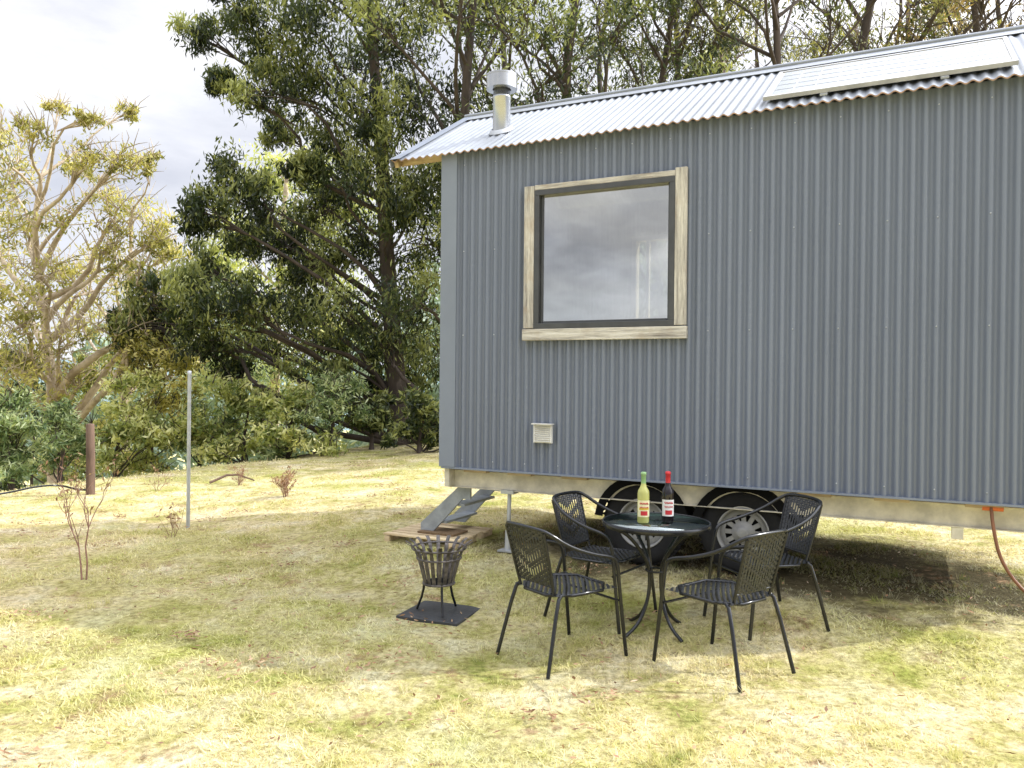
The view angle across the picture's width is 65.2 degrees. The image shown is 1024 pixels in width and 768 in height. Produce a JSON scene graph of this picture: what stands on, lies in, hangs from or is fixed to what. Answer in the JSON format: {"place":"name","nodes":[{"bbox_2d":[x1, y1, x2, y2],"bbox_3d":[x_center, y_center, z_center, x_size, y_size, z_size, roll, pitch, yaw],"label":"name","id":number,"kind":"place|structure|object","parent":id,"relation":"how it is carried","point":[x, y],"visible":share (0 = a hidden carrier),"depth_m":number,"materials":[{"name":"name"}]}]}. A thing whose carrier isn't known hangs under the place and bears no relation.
{"place":"outdoors","nodes":[
{"label":"outdoors","id":0,"kind":"place"},
{"bbox_2d":[1,359,438,429],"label":"hills","id":1,"kind":"structure","parent":0,"point":[173,377],"depth_m":188.26,"materials":[{"name":"green plant"}]},
{"bbox_2d":[0,430,1023,767],"bbox_3d":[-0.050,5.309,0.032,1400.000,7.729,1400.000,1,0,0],"label":"ground","id":2,"kind":"structure","parent":0,"point":[814,680],"depth_m":4.88,"materials":[{"name":"green plant"}]},
{"bbox_2d":[0,405,19,486],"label":"wattle shrub","id":3,"kind":"object","parent":2,"relation":"on","point":[2,476],"visible":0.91,"depth_m":13.32,"materials":[{"name":"green plant"}]},
{"bbox_2d":[0,382,62,490],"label":"wattle shrub","id":4,"kind":"object","parent":2,"relation":"on","point":[15,454],"visible":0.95,"depth_m":13.80,"materials":[{"name":"green plant"}]},
{"bbox_2d":[0,104,72,406],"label":"gum tree","id":5,"kind":"object","parent":2,"relation":"on","point":[4,353],"visible":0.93,"depth_m":17.56,"materials":[{"name":"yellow plant"}]},
{"bbox_2d":[0,484,85,494],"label":"hose","id":6,"kind":"object","parent":2,"relation":"on","point":[65,486],"visible":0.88,"depth_m":10.44,"materials":[{"name":"wood"}]},
{"bbox_2d":[0,333,104,491],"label":"shrub","id":7,"kind":"object","parent":2,"relation":"on","point":[5,486],"visible":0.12,"depth_m":21.75,"materials":[{"name":"green plant"}]},
{"bbox_2d":[4,397,116,483],"bbox_3d":[-8.359,1.306,14.976,1.993,2.194,1.955,1,0,0],"label":"wattle shrub","id":8,"kind":"object","parent":2,"relation":"on","point":[63,424],"visible":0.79,"depth_m":14.98,"materials":[{"name":"green plant"}]},
{"bbox_2d":[38,446,127,579],"bbox_3d":[-3.508,1.036,6.531,0.667,1.068,0.476,0,0,-27],"label":"bare sapling","id":9,"kind":"object","parent":2,"relation":"on","point":[76,487],"visible":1,"depth_m":6.47,"materials":[{"name":"brown plant"}]},
{"bbox_2d":[24,334,142,485],"bbox_3d":[-11.226,1.165,21.130,2.954,5.026,3.324,1,0,39],"label":"shrub","id":10,"kind":"object","parent":2,"relation":"on","point":[96,423],"visible":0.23,"depth_m":21.21,"materials":[{"name":"green plant"}]},
{"bbox_2d":[86,424,94,494],"bbox_3d":[-5.811,1.135,11.027,0.126,1.175,0.122,1,0,0],"label":"timber post","id":11,"kind":"object","parent":2,"relation":"on","point":[90,449],"visible":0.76,"depth_m":10.98,"materials":[{"name":"brown wood"}]},
{"bbox_2d":[0,88,186,484],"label":"gum tree","id":12,"kind":"object","parent":2,"relation":"on","point":[46,338],"visible":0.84,"depth_m":19.44,"materials":[{"name":"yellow plant"}]},
{"bbox_2d":[27,138,212,476],"bbox_3d":[-12.673,-1.419,25.804,7.480,12.574,5.816,1,0,0],"label":"gum tree","id":13,"kind":"object","parent":2,"relation":"on","point":[170,253],"visible":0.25,"depth_m":25.32,"materials":[{"name":"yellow plant"}]},
{"bbox_2d":[79,362,197,478],"bbox_3d":[-7.926,0.918,17.147,2.482,2.817,2.060,1,0,0],"label":"shrub","id":14,"kind":"object","parent":2,"relation":"on","point":[146,425],"visible":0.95,"depth_m":16.86,"materials":[{"name":"green plant"}]},
{"bbox_2d":[65,317,214,476],"bbox_3d":[-8.923,0.438,18.778,3.757,4.391,2.638,0,0,-17],"label":"shrub","id":15,"kind":"object","parent":2,"relation":"on","point":[165,402],"visible":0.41,"depth_m":18.81,"materials":[{"name":"green plant"}]},
{"bbox_2d":[149,460,171,490],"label":"weed stalk","id":16,"kind":"object","parent":2,"relation":"on","point":[158,478],"visible":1,"depth_m":11.27,"materials":[{"name":"brown plant"}]},
{"bbox_2d":[154,501,184,536],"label":"weed stalk","id":17,"kind":"object","parent":2,"relation":"on","point":[174,518],"visible":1,"depth_m":7.87,"materials":[{"name":"brown plant"}]},
{"bbox_2d":[186,371,191,527],"bbox_3d":[-3.362,0.730,8.326,0.045,1.740,0.044,1,0,0],"label":"steel post","id":18,"kind":"object","parent":2,"relation":"on","point":[189,373],"visible":0.8,"depth_m":8.31,"materials":[{"name":"grey metal"}]},
{"bbox_2d":[151,392,253,467],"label":"wattle shrub","id":19,"kind":"object","parent":2,"relation":"on","point":[229,419],"visible":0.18,"depth_m":18.06,"materials":[{"name":"green plant"}]},
{"bbox_2d":[0,238,440,488],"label":"wood","id":20,"kind":"object","parent":2,"relation":"on","point":[177,462],"visible":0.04,"depth_m":39.39,"materials":[{"name":"green plant"}]},
{"bbox_2d":[165,353,297,464],"bbox_3d":[-8.283,0.949,23.915,4.264,4.789,3.030,1,0,0],"label":"wattle shrub","id":21,"kind":"object","parent":2,"relation":"on","point":[256,375],"visible":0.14,"depth_m":23.95,"materials":[{"name":"green plant"}]},
{"bbox_2d":[209,474,254,483],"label":"fallen branch","id":22,"kind":"object","parent":2,"relation":"on","point":[217,479],"visible":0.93,"depth_m":12.12,"materials":[{"name":"brown wood"}]},
{"bbox_2d":[170,360,297,466],"bbox_3d":[-5.967,0.623,17.381,2.860,2.316,2.744,1,0,0],"label":"shrub","id":23,"kind":"object","parent":2,"relation":"on","point":[230,391],"visible":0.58,"depth_m":16.90,"materials":[{"name":"green plant"}]},
{"bbox_2d":[229,461,253,485],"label":"weed stalk","id":24,"kind":"object","parent":2,"relation":"on","point":[240,474],"visible":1,"depth_m":11.89,"materials":[{"name":"brown plant"}]},
{"bbox_2d":[139,138,404,458],"bbox_3d":[-9.562,-2.862,30.829,11.022,14.464,8.102,1,0,43],"label":"gum tree","id":25,"kind":"object","parent":2,"relation":"on","point":[285,189],"visible":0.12,"depth_m":29.84,"materials":[{"name":"green plant"}]},
{"bbox_2d":[269,466,300,496],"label":"dead twig clump","id":26,"kind":"object","parent":2,"relation":"on","point":[284,480],"visible":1,"depth_m":10.25,"materials":[{"name":"brown plant"}]},
{"bbox_2d":[99,0,479,444],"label":"gum tree","id":27,"kind":"object","parent":2,"relation":"on","point":[184,283],"visible":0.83,"depth_m":17.55,"materials":[{"name":"green plant"}]},
{"bbox_2d":[244,376,355,458],"bbox_3d":[-4.293,0.704,16.561,2.375,1.745,2.143,1,0,0],"label":"shrub","id":28,"kind":"object","parent":2,"relation":"on","point":[264,437],"visible":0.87,"depth_m":16.26,"materials":[{"name":"green plant"}]},
{"bbox_2d":[251,365,375,461],"bbox_3d":[-3.971,0.671,16.576,1.895,2.257,2.563,1,0,34],"label":"wattle shrub","id":29,"kind":"object","parent":2,"relation":"on","point":[332,409],"visible":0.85,"depth_m":16.55,"materials":[{"name":"green plant"}]},
{"bbox_2d":[341,388,401,449],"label":"shrub","id":30,"kind":"object","parent":2,"relation":"on","point":[382,401],"visible":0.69,"depth_m":17.10,"materials":[{"name":"green plant"}]},
{"bbox_2d":[378,382,438,452],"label":"shrub","id":31,"kind":"object","parent":2,"relation":"on","point":[419,408],"visible":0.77,"depth_m":15.81,"materials":[{"name":"green plant"}]},
{"bbox_2d":[347,0,519,370],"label":"gum tree","id":32,"kind":"object","parent":2,"relation":"on","point":[411,88],"visible":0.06,"depth_m":19.71,"materials":[{"name":"green plant"}]},
{"bbox_2d":[396,601,479,626],"bbox_3d":[-0.500,1.592,5.559,0.460,0.028,0.420,1,0,22],"label":"stone slab","id":33,"kind":"object","parent":2,"relation":"on","point":[431,612],"depth_m":5.50,"materials":[{"name":"stone"}]},
{"bbox_2d":[406,535,472,616],"bbox_3d":[-0.508,1.335,5.557,0.472,0.483,0.469,0,0,-17],"label":"fire basket","id":34,"kind":"object","parent":33,"relation":"on","point":[447,571],"visible":1,"depth_m":5.48,"materials":[{"name":"metal"}]},
{"bbox_2d":[383,523,492,548],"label":"wooden platform","id":35,"kind":"structure","parent":2,"relation":"on","point":[473,533],"depth_m":7.31,"materials":[{"name":"brown wood"}]},
{"bbox_2d":[417,527,467,536],"bbox_3d":[-0.633,1.347,7.308,0.380,0.016,0.260,1,0,27],"label":"doormat","id":36,"kind":"object","parent":35,"relation":"on","point":[442,531],"visible":0.86,"depth_m":7.26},
{"bbox_2d":[421,487,496,530],"bbox_3d":[-0.465,1.140,7.514,0.520,0.430,0.624,1,0,27],"label":"metal step","id":37,"kind":"object","parent":35,"relation":"on","point":[435,518],"visible":0.94,"depth_m":7.30,"materials":[{"name":"metal"}]},
{"bbox_2d":[326,0,605,391],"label":"gum tree","id":38,"kind":"object","parent":2,"relation":"on","point":[372,10],"visible":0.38,"depth_m":16.43,"materials":[{"name":"green plant"}]},
{"bbox_2d":[0,456,1023,767],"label":"leaf litter","id":39,"kind":"object","parent":2,"relation":"on","point":[380,624],"visible":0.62,"depth_m":4.92,"materials":[{"name":"brown plant"}]},
{"bbox_2d":[496,521,627,678],"bbox_3d":[0.290,1.212,4.761,0.613,0.821,0.538,0,0,-37],"label":"garden chair","id":40,"kind":"object","parent":2,"relation":"on","point":[548,582],"visible":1,"depth_m":4.66,"materials":[{"name":"black metal"}]},
{"bbox_2d":[376,0,757,276],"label":"gum tree","id":41,"kind":"object","parent":2,"relation":"on","point":[562,80],"visible":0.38,"depth_m":15.41,"materials":[{"name":"green plant"}]},
{"bbox_2d":[543,490,657,633],"bbox_3d":[0.601,1.171,5.443,0.613,0.821,0.538,1,0,37],"label":"garden chair","id":42,"kind":"object","parent":2,"relation":"on","point":[582,523],"visible":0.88,"depth_m":5.48,"materials":[{"name":"black metal"}]},
{"bbox_2d":[522,0,748,99],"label":"gum tree","id":43,"kind":"object","parent":2,"relation":"on","point":[652,70],"visible":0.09,"depth_m":22.70,"materials":[{"name":"green plant"}]},
{"bbox_2d":[585,0,717,83],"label":"gum tree","id":44,"kind":"object","parent":2,"relation":"on","point":[656,53],"visible":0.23,"depth_m":17.96,"materials":[{"name":"green plant"}]},
{"bbox_2d":[602,512,710,642],"bbox_3d":[0.923,1.240,5.147,0.692,0.721,0.692,0,0,-11],"label":"round table","id":45,"kind":"object","parent":2,"relation":"on","point":[626,524],"visible":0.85,"depth_m":5.07,"materials":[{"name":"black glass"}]},
{"bbox_2d":[637,472,648,522],"bbox_3d":[0.835,0.719,5.083,0.075,0.322,0.078,1,0,0],"label":"wine bottle","id":46,"kind":"object","parent":45,"relation":"on","point":[643,505],"visible":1,"depth_m":5.05,"materials":[{"name":"green glass"}]},
{"bbox_2d":[662,471,673,522],"bbox_3d":[0.998,0.721,5.123,0.075,0.322,0.078,1,0,0],"label":"wine bottle","id":47,"kind":"object","parent":45,"relation":"on","point":[667,504],"visible":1,"depth_m":5.10,"materials":[{"name":"black glass"}]},
{"bbox_2d":[574,0,782,95],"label":"gum tree","id":48,"kind":"object","parent":2,"relation":"on","point":[728,5],"visible":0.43,"depth_m":17.55,"materials":[{"name":"green plant"}]},
{"bbox_2d":[389,25,1023,575],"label":"tiny house","id":49,"kind":"structure","parent":2,"relation":"on","point":[721,297],"depth_m":5.95,"materials":[{"name":"grey metal"}]},
{"bbox_2d":[522,166,687,340],"bbox_3d":[0.727,-1.005,6.402,1.385,1.303,0.092,1,0,27],"label":"window","id":50,"kind":"structure","parent":49,"relation":"in","point":[605,258],"depth_m":6.39,"materials":[{"name":"grey glass"}]},
{"bbox_2d":[982,506,1023,592],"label":"power cable","id":51,"kind":"object","parent":49,"relation":"attached to","point":[1004,565],"visible":0.97,"depth_m":5.17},
{"bbox_2d":[622,1,805,72],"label":"gum tree","id":52,"kind":"object","parent":2,"relation":"on","point":[742,55],"visible":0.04,"depth_m":23.29,"materials":[{"name":"green plant"}]},
{"bbox_2d":[652,529,795,692],"bbox_3d":[1.205,1.195,4.529,0.538,0.821,0.613,0,0,-37],"label":"garden chair","id":53,"kind":"object","parent":2,"relation":"on","point":[746,588],"visible":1,"depth_m":4.40,"materials":[{"name":"black metal"}]},
{"bbox_2d":[703,493,829,640],"bbox_3d":[1.639,1.136,5.150,0.613,0.821,0.538,0,0,-18],"label":"garden chair","id":54,"kind":"object","parent":2,"relation":"on","point":[807,504],"visible":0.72,"depth_m":5.18,"materials":[{"name":"black metal"}]},
{"bbox_2d":[662,0,937,79],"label":"gum tree","id":55,"kind":"object","parent":2,"relation":"on","point":[775,56],"visible":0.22,"depth_m":15.85,"materials":[{"name":"green plant"}]},
{"bbox_2d":[736,0,874,68],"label":"gum tree","id":56,"kind":"object","parent":2,"relation":"on","point":[785,44],"visible":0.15,"depth_m":26.07,"materials":[{"name":"green plant"}]},
{"bbox_2d":[762,0,1022,61],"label":"gum tree","id":57,"kind":"object","parent":2,"relation":"on","point":[865,23],"visible":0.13,"depth_m":16.69,"materials":[{"name":"green plant"}]},
{"bbox_2d":[801,0,985,52],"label":"gum tree","id":58,"kind":"object","parent":2,"relation":"on","point":[907,16],"visible":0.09,"depth_m":21.90,"materials":[{"name":"green plant"}]},
{"bbox_2d":[870,0,971,47],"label":"gum tree","id":59,"kind":"object","parent":2,"relation":"on","point":[901,2],"visible":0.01,"depth_m":25.74,"materials":[{"name":"green plant"}]},
{"bbox_2d":[880,0,1023,45],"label":"gum tree","id":60,"kind":"object","parent":2,"relation":"on","point":[978,23],"visible":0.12,"depth_m":16.82,"materials":[{"name":"green plant"}]},
{"bbox_2d":[898,0,1023,35],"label":"gum tree","id":61,"kind":"object","parent":2,"relation":"on","point":[998,19],"visible":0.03,"depth_m":20.51,"materials":[{"name":"green plant"}]},
{"bbox_2d":[950,0,1023,30],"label":"gum tree","id":62,"kind":"object","parent":2,"relation":"on","point":[1009,23],"depth_m":18.68,"materials":[{"name":"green plant"}]},
{"bbox_2d":[0,0,1023,368],"label":"sky","id":63,"kind":"structure","parent":0,"point":[96,52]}
]}

